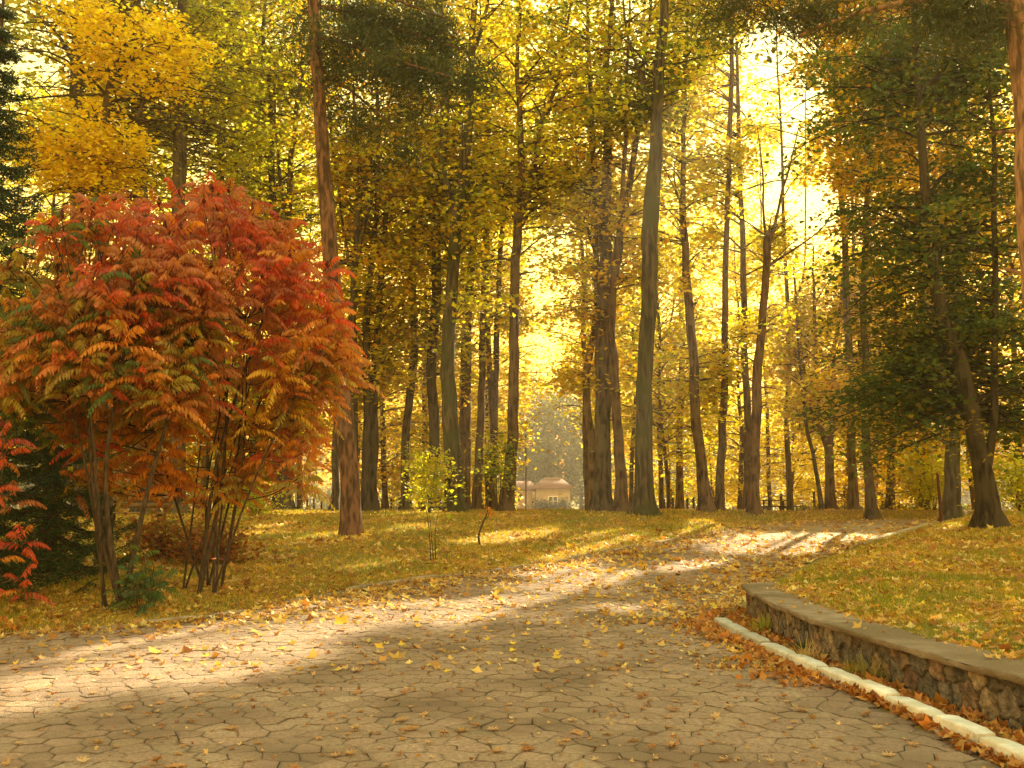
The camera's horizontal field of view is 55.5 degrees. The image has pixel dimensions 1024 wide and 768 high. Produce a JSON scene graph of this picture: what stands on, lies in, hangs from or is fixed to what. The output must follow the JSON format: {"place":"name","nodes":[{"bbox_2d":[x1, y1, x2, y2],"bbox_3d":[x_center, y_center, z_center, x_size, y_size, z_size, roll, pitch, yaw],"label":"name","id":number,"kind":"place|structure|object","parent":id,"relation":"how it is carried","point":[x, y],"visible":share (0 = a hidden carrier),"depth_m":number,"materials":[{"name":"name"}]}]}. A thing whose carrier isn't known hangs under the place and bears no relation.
{"place":"outdoors","nodes":[
{"label":"outdoors","id":0,"kind":"place"},
{"bbox_2d":[0,539,1000,767],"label":"paved road","id":1,"kind":"structure","parent":0,"point":[58,741],"depth_m":7.74,"materials":[{"name":"stone"}]},
{"bbox_2d":[0,517,945,672],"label":"path leaf litter","id":2,"kind":"object","parent":1,"relation":"on","point":[573,564],"visible":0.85,"depth_m":14.50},
{"bbox_2d":[2,637,985,767],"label":"leaf crumbs","id":3,"kind":"object","parent":1,"relation":"on","point":[423,731],"visible":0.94,"depth_m":7.42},
{"bbox_2d":[661,605,1023,767],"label":"kerb leaf litter","id":4,"kind":"object","parent":1,"relation":"on","point":[927,722],"visible":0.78,"depth_m":8.12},
{"bbox_2d":[0,496,1023,767],"bbox_3d":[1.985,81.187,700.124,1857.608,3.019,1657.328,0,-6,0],"label":"ground","id":5,"kind":"structure","parent":0,"point":[934,514],"depth_m":20.23,"materials":[{"name":"green plant"}]},
{"bbox_2d":[0,416,54,631],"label":"sumac shrub","id":6,"kind":"object","parent":5,"relation":"on","point":[10,545],"visible":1,"depth_m":11.92,"materials":[{"name":"red plant"}]},
{"bbox_2d":[0,93,90,492],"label":"tree","id":7,"kind":"object","parent":5,"relation":"on","point":[50,196],"visible":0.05,"depth_m":51.78,"materials":[{"name":"yellow plant"}]},
{"bbox_2d":[0,0,109,602],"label":"spruce tree","id":8,"kind":"object","parent":5,"relation":"on","point":[19,172],"visible":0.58,"depth_m":15.21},
{"bbox_2d":[0,68,128,503],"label":"tree","id":9,"kind":"object","parent":5,"relation":"on","point":[32,110],"visible":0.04,"depth_m":46.79,"materials":[{"name":"yellow plant"}]},
{"bbox_2d":[0,245,142,581],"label":"spruce tree","id":10,"kind":"object","parent":5,"relation":"on","point":[57,482],"visible":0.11,"depth_m":17.17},
{"bbox_2d":[0,0,199,516],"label":"tree","id":11,"kind":"object","parent":5,"relation":"on","point":[45,43],"visible":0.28,"depth_m":35.38,"materials":[{"name":"yellow plant"}]},
{"bbox_2d":[0,192,244,609],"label":"sumac shrub","id":12,"kind":"object","parent":5,"relation":"on","point":[42,354],"visible":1,"depth_m":13.22,"materials":[{"name":"orange plant"}]},
{"bbox_2d":[103,544,181,617],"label":"sapling","id":13,"kind":"object","parent":5,"relation":"on","point":[134,592],"visible":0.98,"depth_m":12.56,"materials":[{"name":"green plant"}]},
{"bbox_2d":[113,497,171,522],"bbox_3d":[-10.374,3.609,26.826,1.800,0.980,0.532,0,-6,0],"label":"park bench","id":14,"kind":"object","parent":5,"relation":"on","point":[139,505],"visible":0.34,"depth_m":27.05,"materials":[{"name":"brown wood"}]},
{"bbox_2d":[62,405,228,508],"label":"tree","id":15,"kind":"object","parent":5,"relation":"on","point":[194,447],"visible":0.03,"depth_m":45.88,"materials":[{"name":"yellow plant"}]},
{"bbox_2d":[0,0,297,562],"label":"maple tree","id":16,"kind":"object","parent":5,"relation":"on","point":[103,157],"visible":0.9,"depth_m":19.48,"materials":[{"name":"yellow plant"}]},
{"bbox_2d":[22,0,286,511],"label":"tree","id":17,"kind":"object","parent":5,"relation":"on","point":[225,24],"visible":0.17,"depth_m":38.06,"materials":[{"name":"yellow plant"}]},
{"bbox_2d":[75,493,234,565],"bbox_3d":[-7.373,3.379,20.211,2.982,2.425,3.012,-2,-7,21],"label":"shrub","id":18,"kind":"object","parent":5,"relation":"on","point":[160,542],"visible":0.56,"depth_m":19.98,"materials":[{"name":"brown plant"}]},
{"bbox_2d":[116,345,251,506],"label":"tree","id":19,"kind":"object","parent":5,"relation":"on","point":[190,447],"visible":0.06,"depth_m":49.60,"materials":[{"name":"yellow plant"}]},
{"bbox_2d":[62,0,314,513],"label":"tree","id":20,"kind":"object","parent":5,"relation":"on","point":[239,134],"visible":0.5,"depth_m":38.27,"materials":[{"name":"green plant"}]},
{"bbox_2d":[36,171,384,594],"bbox_3d":[-4.763,-0.087,15.492,5.417,6.725,4.141,0,-6,0],"label":"sumac shrub","id":21,"kind":"object","parent":5,"relation":"on","point":[276,365],"visible":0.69,"depth_m":14.92,"materials":[{"name":"red plant"}]},
{"bbox_2d":[145,507,281,565],"bbox_3d":[-5.891,3.395,19.361,2.493,1.886,2.823,-4,-7,30],"label":"shrub","id":22,"kind":"object","parent":5,"relation":"on","point":[233,551],"visible":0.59,"depth_m":19.19,"materials":[{"name":"brown plant"}]},
{"bbox_2d":[114,0,314,509],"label":"tree","id":23,"kind":"object","parent":5,"relation":"on","point":[226,122],"visible":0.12,"depth_m":43.64,"materials":[{"name":"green plant"}]},
{"bbox_2d":[131,0,318,508],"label":"tree","id":24,"kind":"object","parent":5,"relation":"on","point":[205,460],"visible":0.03,"depth_m":45.96,"materials":[{"name":"plant"}]},
{"bbox_2d":[167,0,318,507],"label":"tree","id":25,"kind":"object","parent":5,"relation":"on","point":[276,25],"visible":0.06,"depth_m":45.55,"materials":[{"name":"yellow plant"}]},
{"bbox_2d":[204,472,294,516],"bbox_3d":[-8.872,4.057,32.688,3.133,2.237,3.090,4,-8,-31],"label":"shrub","id":26,"kind":"object","parent":5,"relation":"on","point":[261,502],"visible":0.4,"depth_m":32.65,"materials":[{"name":"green plant"}]},
{"bbox_2d":[162,0,339,508],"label":"tree","id":27,"kind":"object","parent":5,"relation":"on","point":[283,73],"visible":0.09,"depth_m":44.28,"materials":[{"name":"yellow plant"}]},
{"bbox_2d":[191,361,332,508],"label":"tree","id":28,"kind":"object","parent":5,"relation":"on","point":[250,442],"visible":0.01,"depth_m":47.70,"materials":[{"name":"yellow plant"}]},
{"bbox_2d":[185,23,346,509],"bbox_3d":[-10.396,-5.112,43.235,7.823,21.617,7.335,0,-6,0],"label":"tree","id":29,"kind":"object","parent":5,"relation":"on","point":[271,169],"visible":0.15,"depth_m":43.04,"materials":[{"name":"yellow plant"}]},
{"bbox_2d":[190,0,369,510],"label":"tree","id":30,"kind":"object","parent":5,"relation":"on","point":[280,179],"visible":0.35,"depth_m":42.32,"materials":[{"name":"yellow plant"}]},
{"bbox_2d":[241,163,376,509],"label":"tree","id":31,"kind":"object","parent":5,"relation":"on","point":[298,502],"visible":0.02,"depth_m":54.26,"materials":[{"name":"yellow plant"}]},
{"bbox_2d":[253,0,425,511],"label":"tree","id":32,"kind":"object","parent":5,"relation":"on","point":[335,496],"visible":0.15,"depth_m":40.20,"materials":[{"name":"yellow plant"}]},
{"bbox_2d":[4,533,706,634],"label":"lawn kerb","id":33,"kind":"structure","parent":5,"relation":"on","point":[366,585],"depth_m":16.21,"materials":[{"name":"stone"}]},
{"bbox_2d":[302,387,417,505],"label":"tree","id":34,"kind":"object","parent":5,"relation":"on","point":[328,449],"visible":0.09,"depth_m":55.67,"materials":[{"name":"yellow plant"}]},
{"bbox_2d":[297,162,429,475],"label":"tree","id":35,"kind":"object","parent":5,"relation":"on","point":[359,416],"visible":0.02,"depth_m":58.15,"materials":[{"name":"yellow plant"}]},
{"bbox_2d":[184,0,543,536],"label":"pine tree","id":36,"kind":"object","parent":5,"relation":"on","point":[378,30],"visible":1,"depth_m":26.52,"materials":[{"name":"green plant"}]},
{"bbox_2d":[297,0,454,511],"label":"tree","id":37,"kind":"object","parent":5,"relation":"on","point":[366,505],"visible":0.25,"depth_m":39.06,"materials":[{"name":"yellow plant"}]},
{"bbox_2d":[259,30,499,459],"bbox_3d":[-5.183,-4.589,38.786,9.456,19.529,7.928,0,-6,0],"label":"tree","id":38,"kind":"object","parent":5,"relation":"on","point":[358,249],"visible":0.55,"depth_m":38.91,"materials":[{"name":"yellow plant"}]},
{"bbox_2d":[313,156,459,508],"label":"tree","id":39,"kind":"object","parent":5,"relation":"on","point":[384,473],"visible":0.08,"depth_m":51.61,"materials":[{"name":"yellow plant"}]},
{"bbox_2d":[299,0,485,510],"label":"tree","id":40,"kind":"object","parent":5,"relation":"on","point":[375,504],"visible":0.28,"depth_m":39.11,"materials":[{"name":"yellow plant"}]},
{"bbox_2d":[360,362,441,509],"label":"tree","id":41,"kind":"object","parent":5,"relation":"on","point":[395,499],"visible":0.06,"depth_m":63.51,"materials":[{"name":"yellow plant"}]},
{"bbox_2d":[388,435,475,512],"bbox_3d":[-3.038,3.675,36.165,3.365,3.534,3.719,0,-6,0],"label":"shrub","id":42,"kind":"object","parent":5,"relation":"on","point":[426,470],"visible":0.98,"depth_m":36.03,"materials":[{"name":"yellow plant"}]},
{"bbox_2d":[359,159,508,509],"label":"tree","id":43,"kind":"object","parent":5,"relation":"on","point":[425,412],"visible":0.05,"depth_m":53.78,"materials":[{"name":"yellow plant"}]},
{"bbox_2d":[344,0,531,510],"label":"tree","id":44,"kind":"object","parent":5,"relation":"on","point":[405,439],"visible":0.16,"depth_m":41.11,"materials":[{"name":"yellow plant"}]},
{"bbox_2d":[322,0,573,512],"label":"tree","id":45,"kind":"object","parent":5,"relation":"on","point":[457,200],"visible":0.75,"depth_m":38.24,"materials":[{"name":"yellow plant"}]},
{"bbox_2d":[359,360,536,507],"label":"tree","id":46,"kind":"object","parent":5,"relation":"on","point":[421,430],"visible":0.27,"depth_m":50.89,"materials":[{"name":"yellow plant"}]},
{"bbox_2d":[352,0,545,510],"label":"tree","id":47,"kind":"object","parent":5,"relation":"on","point":[434,419],"visible":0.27,"depth_m":40.59,"materials":[{"name":"yellow plant"}]},
{"bbox_2d":[387,0,550,508],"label":"tree","id":48,"kind":"object","parent":5,"relation":"on","point":[464,404],"visible":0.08,"depth_m":45.06,"materials":[{"name":"yellow plant"}]},
{"bbox_2d":[418,40,554,509],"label":"tree","id":49,"kind":"object","parent":5,"relation":"on","point":[477,501],"visible":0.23,"depth_m":44.49,"materials":[{"name":"yellow plant"}]},
{"bbox_2d":[440,391,533,509],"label":"tree","id":50,"kind":"object","parent":5,"relation":"on","point":[499,411],"visible":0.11,"depth_m":57.62,"materials":[{"name":"yellow plant"}]},
{"bbox_2d":[400,9,578,504],"bbox_3d":[-1.180,-6.486,47.559,10.657,25.443,10.410,0,-6,0],"label":"tree","id":51,"kind":"object","parent":5,"relation":"on","point":[492,411],"visible":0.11,"depth_m":46.05,"materials":[{"name":"yellow plant"}]},
{"bbox_2d":[420,212,570,508],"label":"tree","id":52,"kind":"object","parent":5,"relation":"on","point":[521,374],"visible":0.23,"depth_m":55.57,"materials":[{"name":"yellow plant"}]},
{"bbox_2d":[463,431,536,511],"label":"young tree","id":53,"kind":"object","parent":5,"relation":"on","point":[496,470],"visible":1,"depth_m":36.49,"materials":[{"name":"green plant"}]},
{"bbox_2d":[440,60,567,508],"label":"tree","id":54,"kind":"object","parent":5,"relation":"on","point":[493,501],"visible":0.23,"depth_m":46.46,"materials":[{"name":"yellow plant"}]},
{"bbox_2d":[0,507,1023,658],"bbox_3d":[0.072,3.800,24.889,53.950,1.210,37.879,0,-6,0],"label":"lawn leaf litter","id":55,"kind":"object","parent":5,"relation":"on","point":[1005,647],"visible":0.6,"depth_m":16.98,"materials":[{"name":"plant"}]},
{"bbox_2d":[4,369,1023,509],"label":"wood","id":56,"kind":"object","parent":5,"relation":"on","point":[572,470],"visible":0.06,"depth_m":131.12,"materials":[{"name":"green plant"}]},
{"bbox_2d":[460,203,570,505],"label":"tree","id":57,"kind":"object","parent":5,"relation":"on","point":[531,356],"visible":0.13,"depth_m":62.18,"materials":[{"name":"yellow plant"}]},
{"bbox_2d":[413,0,655,511],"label":"tree","id":58,"kind":"object","parent":5,"relation":"on","point":[506,503],"visible":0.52,"depth_m":39.08,"materials":[{"name":"yellow plant"}]},
{"bbox_2d":[516,478,573,509],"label":"house","id":59,"kind":"structure","parent":5,"relation":"on","point":[549,489],"depth_m":107.96,"materials":[{"name":"paint"}]},
{"bbox_2d":[498,50,670,508],"bbox_3d":[3.713,-5.610,50.839,10.459,24.618,9.958,0,-6,0],"label":"tree","id":60,"kind":"object","parent":5,"relation":"on","point":[585,457],"visible":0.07,"depth_m":50.44,"materials":[{"name":"yellow plant"}]},
{"bbox_2d":[521,198,662,449],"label":"tree","id":61,"kind":"object","parent":5,"relation":"on","point":[569,362],"visible":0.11,"depth_m":57.92,"materials":[{"name":"yellow plant"}]},
{"bbox_2d":[526,164,661,429],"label":"tree","id":62,"kind":"object","parent":5,"relation":"on","point":[564,345],"visible":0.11,"depth_m":64.94,"materials":[{"name":"yellow plant"}]},
{"bbox_2d":[526,123,675,510],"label":"tree","id":63,"kind":"object","parent":5,"relation":"on","point":[586,382],"visible":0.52,"depth_m":38.97,"materials":[{"name":"yellow plant"}]},
{"bbox_2d":[467,0,741,511],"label":"tree","id":64,"kind":"object","parent":5,"relation":"on","point":[602,498],"visible":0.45,"depth_m":38.85,"materials":[{"name":"yellow plant"}]},
{"bbox_2d":[575,392,664,500],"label":"tree","id":65,"kind":"object","parent":5,"relation":"on","point":[626,452],"visible":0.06,"depth_m":67.96,"materials":[{"name":"yellow plant"}]},
{"bbox_2d":[506,0,765,511],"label":"tree","id":66,"kind":"object","parent":5,"relation":"on","point":[620,501],"visible":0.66,"depth_m":37.96,"materials":[{"name":"yellow plant"}]},
{"bbox_2d":[556,181,719,505],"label":"tree","id":67,"kind":"object","parent":5,"relation":"on","point":[631,481],"visible":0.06,"depth_m":54.72,"materials":[{"name":"yellow plant"}]},
{"bbox_2d":[511,0,791,516],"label":"tree","id":68,"kind":"object","parent":5,"relation":"on","point":[643,502],"visible":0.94,"depth_m":35.72,"materials":[{"name":"plant"}]},
{"bbox_2d":[585,207,740,508],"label":"tree","id":69,"kind":"object","parent":5,"relation":"on","point":[662,421],"visible":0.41,"depth_m":51.72,"materials":[{"name":"yellow plant"}]},
{"bbox_2d":[588,191,740,508],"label":"tree","id":70,"kind":"object","parent":5,"relation":"on","point":[661,484],"visible":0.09,"depth_m":61.85,"materials":[{"name":"yellow plant"}]},
{"bbox_2d":[564,0,767,512],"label":"tree","id":71,"kind":"object","parent":5,"relation":"on","point":[705,502],"visible":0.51,"depth_m":40.73,"materials":[{"name":"yellow plant"}]},
{"bbox_2d":[623,389,714,508],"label":"tree","id":72,"kind":"object","parent":5,"relation":"on","point":[673,491],"visible":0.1,"depth_m":63.51,"materials":[{"name":"yellow plant"}]},
{"bbox_2d":[621,43,748,508],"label":"tree","id":73,"kind":"object","parent":5,"relation":"on","point":[679,503],"visible":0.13,"depth_m":56.85,"materials":[{"name":"yellow plant"}]},
{"bbox_2d":[656,387,773,507],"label":"tree","id":74,"kind":"object","parent":5,"relation":"on","point":[711,475],"visible":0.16,"depth_m":65.68,"materials":[{"name":"yellow plant"}]},
{"bbox_2d":[650,0,788,510],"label":"tree","id":75,"kind":"object","parent":5,"relation":"on","point":[721,412],"visible":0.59,"depth_m":41.64,"materials":[{"name":"yellow plant"}]},
{"bbox_2d":[632,0,831,509],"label":"tree","id":76,"kind":"object","parent":5,"relation":"on","point":[743,292],"visible":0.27,"depth_m":47.93,"materials":[{"name":"yellow plant"}]},
{"bbox_2d":[687,385,800,508],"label":"tree","id":77,"kind":"object","parent":5,"relation":"on","point":[734,501],"visible":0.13,"depth_m":69.56,"materials":[{"name":"yellow plant"}]},
{"bbox_2d":[654,212,834,509],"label":"tree","id":78,"kind":"object","parent":5,"relation":"on","point":[740,443],"visible":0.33,"depth_m":55.73,"materials":[{"name":"yellow plant"}]},
{"bbox_2d":[698,118,841,509],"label":"tree","id":79,"kind":"object","parent":5,"relation":"on","point":[758,191],"visible":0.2,"depth_m":61.02,"materials":[{"name":"yellow plant"}]},
{"bbox_2d":[702,27,881,510],"bbox_3d":[15.618,-8.722,53.599,10.174,31.590,7.882,0,-6,0],"label":"tree","id":80,"kind":"object","parent":5,"relation":"on","point":[789,493],"visible":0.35,"depth_m":52.93,"materials":[{"name":"yellow plant"}]},
{"bbox_2d":[674,128,910,515],"bbox_3d":[11.995,-2.621,41.715,10.082,16.576,6.417,0,-6,0],"label":"tree","id":81,"kind":"object","parent":5,"relation":"on","point":[768,241],"visible":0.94,"depth_m":40.85,"materials":[{"name":"yellow plant"}]},
{"bbox_2d":[730,332,857,509],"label":"tree","id":82,"kind":"object","parent":5,"relation":"on","point":[805,455],"visible":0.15,"depth_m":65.61,"materials":[{"name":"yellow plant"}]},
{"bbox_2d":[750,305,853,510],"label":"tree","id":83,"kind":"object","parent":5,"relation":"on","point":[808,433],"visible":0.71,"depth_m":49.61,"materials":[{"name":"yellow plant"}]},
{"bbox_2d":[761,393,861,510],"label":"tree","id":84,"kind":"object","parent":5,"relation":"on","point":[802,466],"visible":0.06,"depth_m":72.03,"materials":[{"name":"yellow plant"}]},
{"bbox_2d":[751,246,899,509],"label":"tree","id":85,"kind":"object","parent":5,"relation":"on","point":[830,501],"visible":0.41,"depth_m":50.44,"materials":[{"name":"yellow plant"}]},
{"bbox_2d":[760,306,904,510],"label":"tree","id":86,"kind":"object","parent":5,"relation":"on","point":[804,485],"visible":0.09,"depth_m":62.48,"materials":[{"name":"yellow plant"}]},
{"bbox_2d":[649,0,1023,309],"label":"pine tree","id":87,"kind":"object","parent":5,"relation":"on","point":[973,15],"visible":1,"depth_m":15.30,"materials":[{"name":"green plant"}]},
{"bbox_2d":[699,0,988,509],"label":"tree","id":88,"kind":"object","parent":5,"relation":"on","point":[852,497],"visible":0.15,"depth_m":43.18,"materials":[{"name":"yellow plant"}]},
{"bbox_2d":[784,8,914,507],"bbox_3d":[19.467,-7.792,54.995,8.670,30.220,7.979,0,-6,0],"label":"tree","id":89,"kind":"object","parent":5,"relation":"on","point":[827,258],"visible":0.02,"depth_m":55.24,"materials":[{"name":"yellow plant"}]},
{"bbox_2d":[783,0,940,519],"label":"tree","id":90,"kind":"object","parent":5,"relation":"on","point":[872,512],"visible":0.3,"depth_m":41.07,"materials":[{"name":"yellow plant"}]},
{"bbox_2d":[792,237,932,506],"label":"tree","id":91,"kind":"object","parent":5,"relation":"on","point":[844,476],"visible":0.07,"depth_m":57.16,"materials":[{"name":"yellow plant"}]},
{"bbox_2d":[714,617,1023,764],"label":"white kerb","id":92,"kind":"structure","parent":5,"relation":"on","point":[986,737],"depth_m":7.26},
{"bbox_2d":[816,172,926,509],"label":"tree","id":93,"kind":"object","parent":5,"relation":"on","point":[888,502],"visible":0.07,"depth_m":50.14,"materials":[{"name":"yellow plant"}]},
{"bbox_2d":[741,582,1023,732],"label":"retaining wall","id":94,"kind":"structure","parent":5,"relation":"on","point":[980,682],"depth_m":7.93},
{"bbox_2d":[747,0,1023,528],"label":"tree","id":95,"kind":"object","parent":5,"relation":"on","point":[919,362],"visible":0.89,"depth_m":25.78,"materials":[{"name":"green plant"}]},
{"bbox_2d":[798,181,1005,509],"bbox_3d":[20.953,-1.998,52.889,10.652,18.949,10.433,0,-6,0],"label":"tree","id":96,"kind":"object","parent":5,"relation":"on","point":[877,479],"visible":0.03,"depth_m":52.09,"materials":[{"name":"yellow plant"}]},
{"bbox_2d":[785,560,1023,662],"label":"grass","id":97,"kind":"structure","parent":5,"relation":"on","point":[956,631],"depth_m":10.45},
{"bbox_2d":[806,1,1019,509],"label":"tree","id":98,"kind":"object","parent":5,"relation":"on","point":[927,503],"visible":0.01,"depth_m":44.74,"materials":[{"name":"green plant"}]},
{"bbox_2d":[861,432,972,509],"bbox_3d":[19.643,4.133,45.566,5.654,5.216,5.717,0,-6,0],"label":"shrub","id":99,"kind":"object","parent":5,"relation":"on","point":[912,477],"visible":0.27,"depth_m":45.60,"materials":[{"name":"yellow plant"}]},
{"bbox_2d":[874,426,973,509],"bbox_3d":[18.651,4.044,42.630,4.251,4.499,4.068,1,-7,-9],"label":"shrub","id":100,"kind":"object","parent":5,"relation":"on","point":[931,483],"visible":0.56,"depth_m":42.52,"materials":[{"name":"yellow plant"}]},
{"bbox_2d":[830,0,1023,520],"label":"tree","id":101,"kind":"object","parent":5,"relation":"on","point":[951,502],"visible":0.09,"depth_m":38.01,"materials":[{"name":"green plant"}]},
{"bbox_2d":[852,117,1023,509],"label":"tree","id":102,"kind":"object","parent":5,"relation":"on","point":[972,494],"visible":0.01,"depth_m":47.62,"materials":[{"name":"green plant"}]},
{"bbox_2d":[909,100,1023,509],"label":"tree","id":103,"kind":"object","parent":5,"relation":"on","point":[1011,265],"visible":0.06,"depth_m":44.70,"materials":[{"name":"green plant"}]},
{"bbox_2d":[951,433,1023,510],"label":"shrub","id":104,"kind":"object","parent":5,"relation":"on","point":[1016,486],"visible":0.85,"depth_m":35.73,"materials":[{"name":"yellow plant"}]},
{"bbox_2d":[0,0,1023,495],"label":"sky","id":105,"kind":"structure","parent":0,"point":[814,197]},
{"bbox_2d":[682,519,936,539],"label":"path","id":106,"kind":"structure","parent":0,"point":[818,528],"depth_m":30.83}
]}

